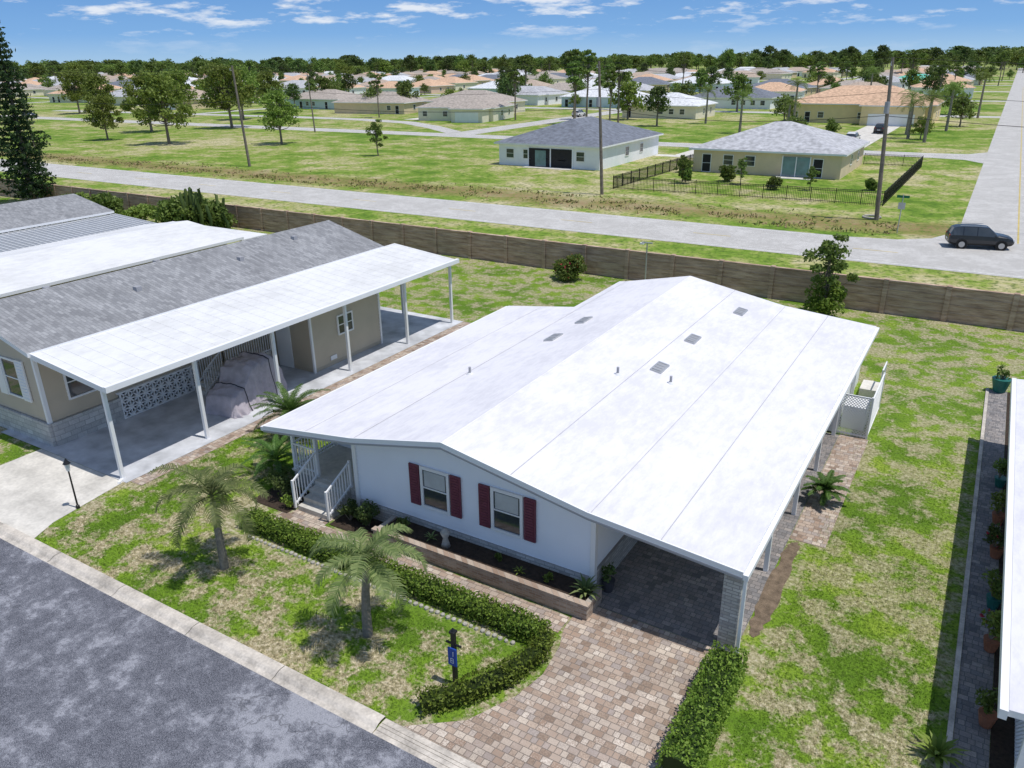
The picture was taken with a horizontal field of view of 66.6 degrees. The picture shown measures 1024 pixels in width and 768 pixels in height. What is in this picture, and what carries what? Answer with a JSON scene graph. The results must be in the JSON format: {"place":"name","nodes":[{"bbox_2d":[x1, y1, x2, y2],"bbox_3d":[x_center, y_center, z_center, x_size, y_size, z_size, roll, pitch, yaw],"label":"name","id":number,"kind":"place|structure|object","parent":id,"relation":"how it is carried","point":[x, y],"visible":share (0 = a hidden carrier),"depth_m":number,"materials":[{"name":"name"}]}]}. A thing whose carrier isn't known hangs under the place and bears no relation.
{"place":"outdoors","nodes":[
{"label":"outdoors","id":0,"kind":"place"},
{"bbox_2d":[0,449,118,537],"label":"concrete driveway","id":1,"kind":"structure","parent":0,"point":[37,498],"depth_m":25.95,"materials":[{"name":"concrete"}]},
{"bbox_2d":[0,244,226,298],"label":"walls","id":2,"kind":"structure","parent":0,"point":[109,272],"depth_m":40.96,"materials":[{"name":"beige"}]},
{"bbox_2d":[0,220,243,297],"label":"roof","id":3,"kind":"structure","parent":2,"relation":"on","point":[37,266],"depth_m":42.24,"materials":[{"name":"white metal"}]},
{"bbox_2d":[0,538,436,767],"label":"street","id":4,"kind":"structure","parent":0,"point":[91,677],"depth_m":17.26,"materials":[{"name":"asphalt"}]},
{"bbox_2d":[412,79,453,92],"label":"suburban house","id":5,"kind":"structure","parent":0,"point":[435,86],"depth_m":342.92,"materials":[{"name":"tile"}]},
{"bbox_2d":[424,90,527,112],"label":"cream house","id":6,"kind":"structure","parent":0,"point":[520,104],"depth_m":207.65,"materials":[{"name":"beige paint"}]},
{"bbox_2d":[0,60,1023,767],"bbox_3d":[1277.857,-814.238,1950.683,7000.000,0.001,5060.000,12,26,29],"label":"ground","id":7,"kind":"structure","parent":0,"point":[938,378],"depth_m":35.46,"materials":[{"name":"green plant"}]},
{"bbox_2d":[0,22,56,200],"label":"norfolk pine tree","id":8,"kind":"object","parent":7,"relation":"on","point":[24,149],"visible":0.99,"depth_m":77.00,"materials":[{"name":"green plant"}]},
{"bbox_2d":[54,68,89,113],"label":"tree","id":9,"kind":"object","parent":7,"relation":"on","point":[73,92],"visible":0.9,"depth_m":225.19,"materials":[{"name":"green plant"}]},
{"bbox_2d":[0,194,153,251],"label":"mobile home","id":10,"kind":"object","parent":7,"relation":"on","point":[29,223],"visible":0.56,"depth_m":52.08,"materials":[{"name":"grey"}]},
{"bbox_2d":[80,71,116,108],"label":"tree","id":11,"kind":"object","parent":7,"relation":"on","point":[89,83],"visible":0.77,"depth_m":202.00,"materials":[{"name":"green plant"}]},
{"bbox_2d":[81,93,123,139],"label":"tree","id":12,"kind":"object","parent":7,"relation":"on","point":[99,114],"visible":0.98,"depth_m":144.72,"materials":[{"name":"green plant"}]},
{"bbox_2d":[88,191,124,214],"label":"shrub","id":13,"kind":"object","parent":7,"relation":"on","point":[113,203],"visible":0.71,"depth_m":70.36,"materials":[{"name":"green plant"}]},
{"bbox_2d":[119,203,157,219],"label":"shrub","id":14,"kind":"object","parent":7,"relation":"on","point":[143,211],"visible":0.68,"depth_m":68.14,"materials":[{"name":"green plant"}]},
{"bbox_2d":[119,69,169,131],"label":"tree","id":15,"kind":"object","parent":7,"relation":"on","point":[136,81],"visible":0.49,"depth_m":159.32,"materials":[{"name":"green plant"}]},
{"bbox_2d":[125,69,197,143],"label":"tree","id":16,"kind":"object","parent":7,"relation":"on","point":[158,86],"visible":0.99,"depth_m":134.69,"materials":[{"name":"green plant"}]},
{"bbox_2d":[149,191,209,222],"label":"shrub","id":17,"kind":"object","parent":7,"relation":"on","point":[167,210],"visible":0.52,"depth_m":64.59,"materials":[{"name":"green plant"}]},
{"bbox_2d":[160,67,199,103],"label":"tree","id":18,"kind":"object","parent":7,"relation":"on","point":[179,75],"visible":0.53,"depth_m":205.31,"materials":[{"name":"green plant"}]},
{"bbox_2d":[0,293,382,423],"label":"walls","id":19,"kind":"structure","parent":7,"relation":"on","point":[317,341],"depth_m":34.90,"materials":[{"name":"beige"}]},
{"bbox_2d":[0,364,194,446],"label":"skirting","id":20,"kind":"object","parent":19,"relation":"attached to","point":[144,396],"visible":0.96,"depth_m":30.31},
{"bbox_2d":[0,310,353,402],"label":"windows","id":21,"kind":"structure","parent":19,"relation":"attached to","point":[13,380],"depth_m":29.20,"materials":[{"name":"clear glass"}]},
{"bbox_2d":[0,220,383,357],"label":"roof","id":22,"kind":"structure","parent":19,"relation":"on","point":[33,322],"depth_m":32.62,"materials":[{"name":"grey"}]},
{"bbox_2d":[160,187,229,228],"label":"cactus cluster","id":23,"kind":"object","parent":7,"relation":"on","point":[195,199],"visible":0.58,"depth_m":63.52,"materials":[{"name":"green plant"}]},
{"bbox_2d":[179,199,237,228],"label":"shrub","id":24,"kind":"object","parent":7,"relation":"on","point":[217,218],"visible":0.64,"depth_m":63.67,"materials":[{"name":"green plant"}]},
{"bbox_2d":[147,463,270,569],"bbox_3d":[-8.188,3.649,21.269,2.727,3.154,2.680,-16,27,-32],"label":"palm tree","id":25,"kind":"object","parent":7,"relation":"on","point":[213,483],"visible":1,"depth_m":20.74,"materials":[{"name":"green plant"}]},
{"bbox_2d":[196,61,256,127],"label":"tree","id":26,"kind":"object","parent":7,"relation":"on","point":[227,93],"visible":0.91,"depth_m":166.27,"materials":[{"name":"green plant"}]},
{"bbox_2d":[2,306,462,482],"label":"carport slab","id":27,"kind":"structure","parent":7,"relation":"on","point":[151,439],"depth_m":30.49,"materials":[{"name":"concrete"}]},
{"bbox_2d":[190,334,271,395],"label":"entry steps","id":28,"kind":"structure","parent":27,"relation":"on","point":[210,380],"depth_m":33.53,"materials":[{"name":"concrete"}]},
{"bbox_2d":[205,351,287,418],"bbox_3d":[-11.065,-0.181,32.258,2.156,1.828,3.498,8,24,20],"label":"covered golf cart","id":29,"kind":"object","parent":27,"relation":"on","point":[245,378],"visible":0.94,"depth_m":31.56,"materials":[{"name":"fabric"}]},
{"bbox_2d":[219,64,259,119],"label":"tree","id":30,"kind":"object","parent":7,"relation":"on","point":[247,80],"visible":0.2,"depth_m":192.92,"materials":[{"name":"green plant"}]},
{"bbox_2d":[230,65,250,166],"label":"utility pole","id":31,"kind":"object","parent":7,"relation":"on","point":[243,132],"visible":1,"depth_m":104.59,"materials":[{"name":"brown wood"}]},
{"bbox_2d":[18,57,1023,126],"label":"power lines","id":32,"kind":"object","parent":31,"relation":"attached to","point":[575,90],"visible":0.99,"depth_m":76.02,"materials":[{"name":"black metal"}]},
{"bbox_2d":[0,522,483,767],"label":"kerb","id":33,"kind":"structure","parent":7,"relation":"on","point":[333,701],"depth_m":18.38,"materials":[{"name":"concrete"}]},
{"bbox_2d":[29,243,458,483],"bbox_3d":[-9.692,-2.110,34.232,4.220,3.980,19.984,12,26,29],"label":"carport","id":34,"kind":"object","parent":7,"relation":"on","point":[104,363],"visible":0.99,"depth_m":30.81,"materials":[{"name":"white metal"}]},
{"bbox_2d":[252,68,286,101],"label":"tree","id":35,"kind":"object","parent":7,"relation":"on","point":[268,76],"visible":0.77,"depth_m":217.34,"materials":[{"name":"green plant"}]},
{"bbox_2d":[240,434,308,476],"bbox_3d":[-8.070,2.352,26.602,2.348,1.452,2.272,12,26,29],"label":"sago palm","id":36,"kind":"object","parent":7,"relation":"on","point":[269,451],"visible":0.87,"depth_m":26.52,"materials":[{"name":"green plant"}]},
{"bbox_2d":[254,85,302,143],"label":"tree","id":37,"kind":"object","parent":7,"relation":"on","point":[273,114],"visible":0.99,"depth_m":132.50,"materials":[{"name":"green plant"}]},
{"bbox_2d":[249,381,330,437],"bbox_3d":[-8.188,1.038,29.077,2.987,1.984,2.905,-11,24,-22],"label":"sago palm","id":38,"kind":"object","parent":7,"relation":"on","point":[290,403],"visible":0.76,"depth_m":29.04,"materials":[{"name":"green plant"}]},
{"bbox_2d":[131,321,470,484],"bbox_3d":[-7.510,0.014,34.072,0.590,0.001,19.900,12,26,29],"label":"paver edging strip","id":39,"kind":"object","parent":7,"relation":"on","point":[199,452],"visible":0.8,"depth_m":30.88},
{"bbox_2d":[252,485,382,539],"bbox_3d":[-5.949,3.982,24.449,4.950,0.001,1.300,12,26,29],"label":"mulch bed","id":40,"kind":"object","parent":7,"relation":"on","point":[344,522],"visible":0.4,"depth_m":24.51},
{"bbox_2d":[265,470,296,496],"bbox_3d":[-7.433,3.216,25.155,1.000,0.972,0.970,12,26,29],"label":"shrub","id":41,"kind":"object","parent":40,"relation":"on","point":[280,481],"visible":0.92,"depth_m":24.95,"materials":[{"name":"green plant"}]},
{"bbox_2d":[354,499,379,525],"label":"shrub","id":42,"kind":"object","parent":40,"relation":"on","point":[367,517],"visible":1,"depth_m":23.40,"materials":[{"name":"green plant"}]},
{"bbox_2d":[285,89,357,109],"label":"blue house","id":43,"kind":"structure","parent":7,"relation":"on","point":[323,98],"depth_m":236.18,"materials":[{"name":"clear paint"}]},
{"bbox_2d":[290,436,356,520],"bbox_3d":[-2.620,0.269,29.741,3.050,2.750,15.035,12,26,29],"label":"porch","id":44,"kind":"object","parent":7,"relation":"on","point":[325,477],"visible":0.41,"depth_m":24.82,"materials":[{"name":"wood"}]},
{"bbox_2d":[307,522,427,637],"bbox_3d":[-3.299,4.780,18.514,2.729,3.052,2.714,-9,24,-20],"label":"palm tree","id":45,"kind":"object","parent":7,"relation":"on","point":[362,563],"visible":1,"depth_m":17.99,"materials":[{"name":"green plant"}]},
{"bbox_2d":[363,119,387,155],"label":"sapling","id":46,"kind":"object","parent":7,"relation":"on","point":[376,128],"visible":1,"depth_m":115.12,"materials":[{"name":"green plant"}]},
{"bbox_2d":[331,91,428,113],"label":"grey roof house","id":47,"kind":"structure","parent":7,"relation":"on","point":[388,101],"depth_m":211.42,"materials":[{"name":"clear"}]},
{"bbox_2d":[248,535,514,644],"bbox_3d":[-3.929,5.320,21.114,9.440,0.075,0.362,12,26,29],"label":"stone edging","id":48,"kind":"object","parent":7,"relation":"on","point":[453,619],"visible":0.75,"depth_m":20.08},
{"bbox_2d":[237,507,551,643],"bbox_3d":[-3.669,4.992,21.267,10.538,0.626,0.825,12,26,29],"label":"hedge","id":49,"kind":"object","parent":7,"relation":"on","point":[435,591],"visible":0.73,"depth_m":20.24,"materials":[{"name":"green plant"}]},
{"bbox_2d":[274,509,569,631],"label":"paver walkway","id":50,"kind":"structure","parent":7,"relation":"on","point":[558,620],"depth_m":21.11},
{"bbox_2d":[446,628,461,683],"bbox_3d":[-1.286,6.053,17.302,0.400,1.580,0.162,12,26,29],"label":"house number sign","id":51,"kind":"object","parent":7,"relation":"on","point":[452,655],"visible":0.98,"depth_m":17.19,"materials":[{"name":"black metal"}]},
{"bbox_2d":[437,76,477,89],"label":"suburban house","id":52,"kind":"structure","parent":7,"relation":"on","point":[458,83],"depth_m":374.01,"materials":[{"name":"tile"}]},
{"bbox_2d":[27,153,900,234],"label":"swale weeds","id":53,"kind":"object","parent":7,"relation":"on","point":[560,202],"visible":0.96,"depth_m":81.41,"materials":[{"name":"brown plant"}]},
{"bbox_2d":[415,95,513,122],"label":"cream house","id":54,"kind":"structure","parent":7,"relation":"on","point":[464,108],"depth_m":182.16,"materials":[{"name":"beige paint"}]},
{"bbox_2d":[415,623,556,718],"bbox_3d":[-0.414,6.494,17.630,3.880,0.547,1.080,-17,27,-33],"label":"hedge","id":55,"kind":"object","parent":7,"relation":"on","point":[506,674],"visible":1,"depth_m":17.28,"materials":[{"name":"green plant"}]},
{"bbox_2d":[371,515,601,620],"bbox_3d":[-0.850,4.915,21.471,6.980,0.470,1.000,12,26,29],"label":"brick planter","id":56,"kind":"object","parent":7,"relation":"on","point":[472,561],"visible":0.84,"depth_m":20.95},
{"bbox_2d":[570,573,602,600],"bbox_3d":[1.882,5.122,19.866,0.918,0.468,0.978,12,26,29],"label":"agave plant","id":57,"kind":"object","parent":56,"relation":"in","point":[585,586],"visible":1,"depth_m":19.89,"materials":[{"name":"green plant"}]},
{"bbox_2d":[351,445,623,584],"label":"walls","id":58,"kind":"structure","parent":7,"relation":"on","point":[568,540],"depth_m":21.58,"materials":[{"name":"white"}]},
{"bbox_2d":[408,462,535,542],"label":"windows","id":59,"kind":"structure","parent":58,"relation":"attached to","point":[512,514],"depth_m":21.46,"materials":[{"name":"clear glass"}]},
{"bbox_2d":[360,499,637,587],"bbox_3d":[3.603,1.326,29.635,7.980,0.720,18.870,12,26,29],"label":"skirting","id":60,"kind":"object","parent":58,"relation":"attached to","point":[620,550],"visible":0.32,"depth_m":21.70,"materials":[{"name":"brick"}]},
{"bbox_2d":[265,276,875,572],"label":"roof","id":61,"kind":"structure","parent":58,"relation":"on","point":[589,457],"depth_m":24.70,"materials":[{"name":"metal"}]},
{"bbox_2d":[306,276,827,539],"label":"roof seams","id":62,"kind":"object","parent":61,"relation":"on","point":[595,504],"visible":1,"depth_m":25.01,"materials":[{"name":"metal"}]},
{"bbox_2d":[260,306,878,654],"bbox_3d":[3.763,-0.011,28.930,15.390,3.526,19.822,12,26,29],"label":"fascia gutter","id":63,"kind":"object","parent":61,"relation":"attached to","point":[635,534],"visible":0.93,"depth_m":20.02,"materials":[{"name":"metal"}]},
{"bbox_2d":[466,307,747,384],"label":"roof vents","id":64,"kind":"object","parent":61,"relation":"on","point":[659,367],"visible":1,"depth_m":29.36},
{"bbox_2d":[0,44,1023,138],"bbox_3d":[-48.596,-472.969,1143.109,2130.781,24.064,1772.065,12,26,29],"label":"distant trees","id":65,"kind":"object","parent":7,"relation":"on","point":[729,59],"visible":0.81,"depth_m":513.40,"materials":[{"name":"green plant"}]},
{"bbox_2d":[0,179,1023,331],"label":"boundary wall","id":66,"kind":"structure","parent":7,"relation":"on","point":[988,308],"depth_m":48.24,"materials":[{"name":"concrete"}]},
{"bbox_2d":[523,147,572,169],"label":"lanai","id":67,"kind":"object","parent":7,"relation":"on","point":[537,157],"visible":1,"depth_m":100.99,"materials":[{"name":"black glass"}]},
{"bbox_2d":[552,253,586,281],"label":"hibiscus bush","id":68,"kind":"object","parent":7,"relation":"on","point":[570,267],"visible":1,"depth_m":49.03,"materials":[{"name":"green plant"}]},
{"bbox_2d":[494,133,663,170],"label":"walls and windows","id":69,"kind":"structure","parent":7,"relation":"on","point":[586,158],"depth_m":102.87,"materials":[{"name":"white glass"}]},
{"bbox_2d":[496,116,662,146],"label":"roof","id":70,"kind":"structure","parent":69,"relation":"on","point":[583,131],"depth_m":103.22,"materials":[{"name":"stone"}]},
{"bbox_2d":[596,61,603,194],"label":"utility pole","id":71,"kind":"object","parent":7,"relation":"on","point":[598,101],"visible":0.98,"depth_m":78.46,"materials":[{"name":"brown wood"}]},
{"bbox_2d":[559,86,649,107],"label":"pale house","id":72,"kind":"structure","parent":7,"relation":"on","point":[592,96],"depth_m":226.18,"materials":[{"name":"white glass"}]},
{"bbox_2d":[655,640,749,767],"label":"hedge","id":73,"kind":"object","parent":7,"relation":"on","point":[704,707],"visible":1,"depth_m":16.04,"materials":[{"name":"green plant"}]},
{"bbox_2d":[693,86,782,108],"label":"cream house","id":74,"kind":"structure","parent":7,"relation":"on","point":[763,99],"depth_m":211.01,"materials":[{"name":"stone"}]},
{"bbox_2d":[613,153,923,205],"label":"metal fence","id":75,"kind":"object","parent":7,"relation":"on","point":[897,185],"visible":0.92,"depth_m":81.05,"materials":[{"name":"metal"}]},
{"bbox_2d":[749,542,799,636],"bbox_3d":[7.013,5.347,20.744,0.514,0.001,4.666,12,26,29],"label":"soil strip","id":76,"kind":"object","parent":7,"relation":"on","point":[766,605],"visible":1,"depth_m":20.53,"materials":[{"name":"soil"}]},
{"bbox_2d":[689,142,869,179],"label":"walls and windows","id":77,"kind":"structure","parent":7,"relation":"on","point":[827,166],"depth_m":92.15,"materials":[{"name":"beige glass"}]},
{"bbox_2d":[690,121,869,154],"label":"roof","id":78,"kind":"structure","parent":77,"relation":"on","point":[784,136],"depth_m":93.28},
{"bbox_2d":[776,156,814,179],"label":"sliding door","id":79,"kind":"structure","parent":77,"relation":"attached to","point":[797,168],"depth_m":90.05,"materials":[{"name":"teal glass"}]},
{"bbox_2d":[803,281,847,317],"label":"shrub","id":80,"kind":"object","parent":7,"relation":"on","point":[820,304],"visible":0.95,"depth_m":41.45,"materials":[{"name":"green plant"}]},
{"bbox_2d":[801,233,860,299],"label":"frangipani tree","id":81,"kind":"object","parent":7,"relation":"on","point":[832,251],"visible":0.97,"depth_m":40.89,"materials":[{"name":"green plant"}]},
{"bbox_2d":[836,361,887,439],"bbox_3d":[13.838,0.304,30.548,1.120,1.657,5.210,12,26,29],"label":"lattice enclosure","id":82,"kind":"object","parent":7,"relation":"on","point":[855,413],"visible":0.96,"depth_m":28.97,"materials":[{"name":"plastic"}]},
{"bbox_2d":[874,57,893,219],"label":"utility pole","id":83,"kind":"object","parent":7,"relation":"on","point":[882,160],"visible":1,"depth_m":64.18,"materials":[{"name":"brown wood"}]},
{"bbox_2d":[910,728,968,767],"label":"agave plant","id":84,"kind":"object","parent":7,"relation":"on","point":[939,747],"visible":1,"depth_m":15.54,"materials":[{"name":"green plant"}]},
{"bbox_2d":[989,392,1014,767],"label":"mulch bed","id":85,"kind":"object","parent":7,"relation":"on","point":[1002,748],"visible":0.33,"depth_m":16.19,"materials":[{"name":"soil"}]},
{"bbox_2d":[1014,718,1023,765],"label":"lattice fence","id":86,"kind":"object","parent":85,"relation":"on","point":[1019,731],"visible":0.42,"depth_m":15.60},
{"bbox_2d":[997,378,1023,767],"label":"mobile home","id":87,"kind":"object","parent":7,"relation":"on","point":[1011,686],"visible":1,"depth_m":16.80,"materials":[{"name":"white"}]},
{"bbox_2d":[0,68,1023,278],"bbox_3d":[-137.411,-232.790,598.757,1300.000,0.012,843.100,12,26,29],"label":"road","id":88,"kind":"structure","parent":0,"point":[993,204],"depth_m":73.38,"materials":[{"name":"asphalt"}]},
{"bbox_2d":[1,99,1022,276],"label":"road marking","id":89,"kind":"object","parent":88,"relation":"on","point":[661,220],"visible":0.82,"depth_m":70.00,"materials":[{"name":"paint"}]},
{"bbox_2d":[945,223,1014,250],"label":"car","id":90,"kind":"object","parent":88,"relation":"on","point":[961,236],"visible":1,"depth_m":55.75,"materials":[{"name":"black metal"}]},
{"bbox_2d":[0,0,1023,65],"label":"sky","id":91,"kind":"structure","parent":0,"point":[180,31],"materials":[{"name":"blue"}]},
{"bbox_2d":[511,86,569,104],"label":"suburban house","id":92,"kind":"structure","parent":0,"point":[540,95],"depth_m":241.71,"materials":[{"name":"white glass"}]},
{"bbox_2d":[403,432,838,767],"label":"paver driveway","id":93,"kind":"structure","parent":0,"point":[607,688],"depth_m":17.77,"materials":[{"name":"brick"}]},
{"bbox_2d":[601,562,616,592],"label":"potted plant","id":94,"kind":"object","parent":93,"relation":"on","point":[608,580],"visible":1,"depth_m":20.41,"materials":[{"name":"green plant"}]},
{"bbox_2d":[717,366,860,650],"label":"posts","id":95,"kind":"object","parent":93,"relation":"on","point":[732,591],"visible":0.09,"depth_m":18.29,"materials":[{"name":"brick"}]},
{"bbox_2d":[407,118,899,156],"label":"concrete driveway","id":96,"kind":"structure","parent":0,"point":[866,133],"depth_m":136.35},
{"bbox_2d":[622,92,717,118],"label":"cream house","id":97,"kind":"structure","parent":0,"point":[683,106],"depth_m":180.36,"materials":[{"name":"white glass"}]},
{"bbox_2d":[751,69,792,79],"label":"suburban house","id":98,"kind":"structure","parent":0,"point":[770,74],"depth_m":470.06,"materials":[{"name":"white glass"}]},
{"bbox_2d":[756,82,806,99],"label":"suburban house","id":99,"kind":"structure","parent":0,"point":[778,87],"depth_m":235.66,"materials":[{"name":"tile"}]},
{"bbox_2d":[790,434,867,547],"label":"side path","id":100,"kind":"structure","parent":0,"point":[842,458],"depth_m":24.61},
{"bbox_2d":[801,469,851,505],"bbox_3d":[9.834,3.261,24.348,1.397,1.042,1.398,20,30,41],"label":"sago palm","id":101,"kind":"object","parent":100,"relation":"on","point":[824,484],"visible":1,"depth_m":24.25,"materials":[{"name":"green plant"}]},
{"bbox_2d":[786,85,943,126],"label":"yellow house","id":102,"kind":"structure","parent":0,"point":[865,105],"depth_m":160.66,"materials":[{"name":"tile"}]},
{"bbox_2d":[943,388,1006,767],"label":"garden path","id":103,"kind":"structure","parent":0,"point":[975,671],"depth_m":19.55,"materials":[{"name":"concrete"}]},
{"bbox_2d":[974,686,997,728],"bbox_3d":[9.818,6.602,16.076,0.548,1.180,0.708,-13,25,-27],"label":"potted plant","id":104,"kind":"object","parent":103,"relation":"on","point":[987,715],"visible":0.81,"depth_m":16.07,"materials":[{"name":"green plant"}]},
{"bbox_2d":[980,608,1000,652],"bbox_3d":[11.213,5.704,18.220,0.427,1.156,0.741,-7,23,-14],"label":"potted plant","id":105,"kind":"object","parent":103,"relation":"on","point":[991,640],"visible":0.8,"depth_m":18.17,"materials":[{"name":"green plant"}]},
{"bbox_2d":[981,568,1002,609],"bbox_3d":[12.068,5.074,19.589,0.619,1.249,0.618,12,26,29],"label":"potted plant","id":106,"kind":"object","parent":103,"relation":"on","point":[993,599],"visible":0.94,"depth_m":19.50,"materials":[{"name":"green plant"}]},
{"bbox_2d":[982,522,1004,558],"bbox_3d":[13.387,4.300,21.528,0.551,1.154,0.680,-21,30,-40],"label":"potted plant","id":107,"kind":"object","parent":103,"relation":"on","point":[995,534],"visible":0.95,"depth_m":21.53,"materials":[{"name":"green plant"}]},
{"bbox_2d":[990,490,1005,523],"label":"potted plant","id":108,"kind":"object","parent":103,"relation":"on","point":[998,516],"visible":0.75,"depth_m":23.09,"materials":[{"name":"green plant"}]},
{"bbox_2d":[992,457,1007,487],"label":"potted plant","id":109,"kind":"object","parent":103,"relation":"on","point":[1000,480],"visible":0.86,"depth_m":25.10,"materials":[{"name":"green plant"}]},
{"bbox_2d":[992,363,1011,393],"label":"potted plant","id":110,"kind":"object","parent":103,"relation":"on","point":[1001,383],"visible":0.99,"depth_m":32.08,"materials":[{"name":"green plant"}]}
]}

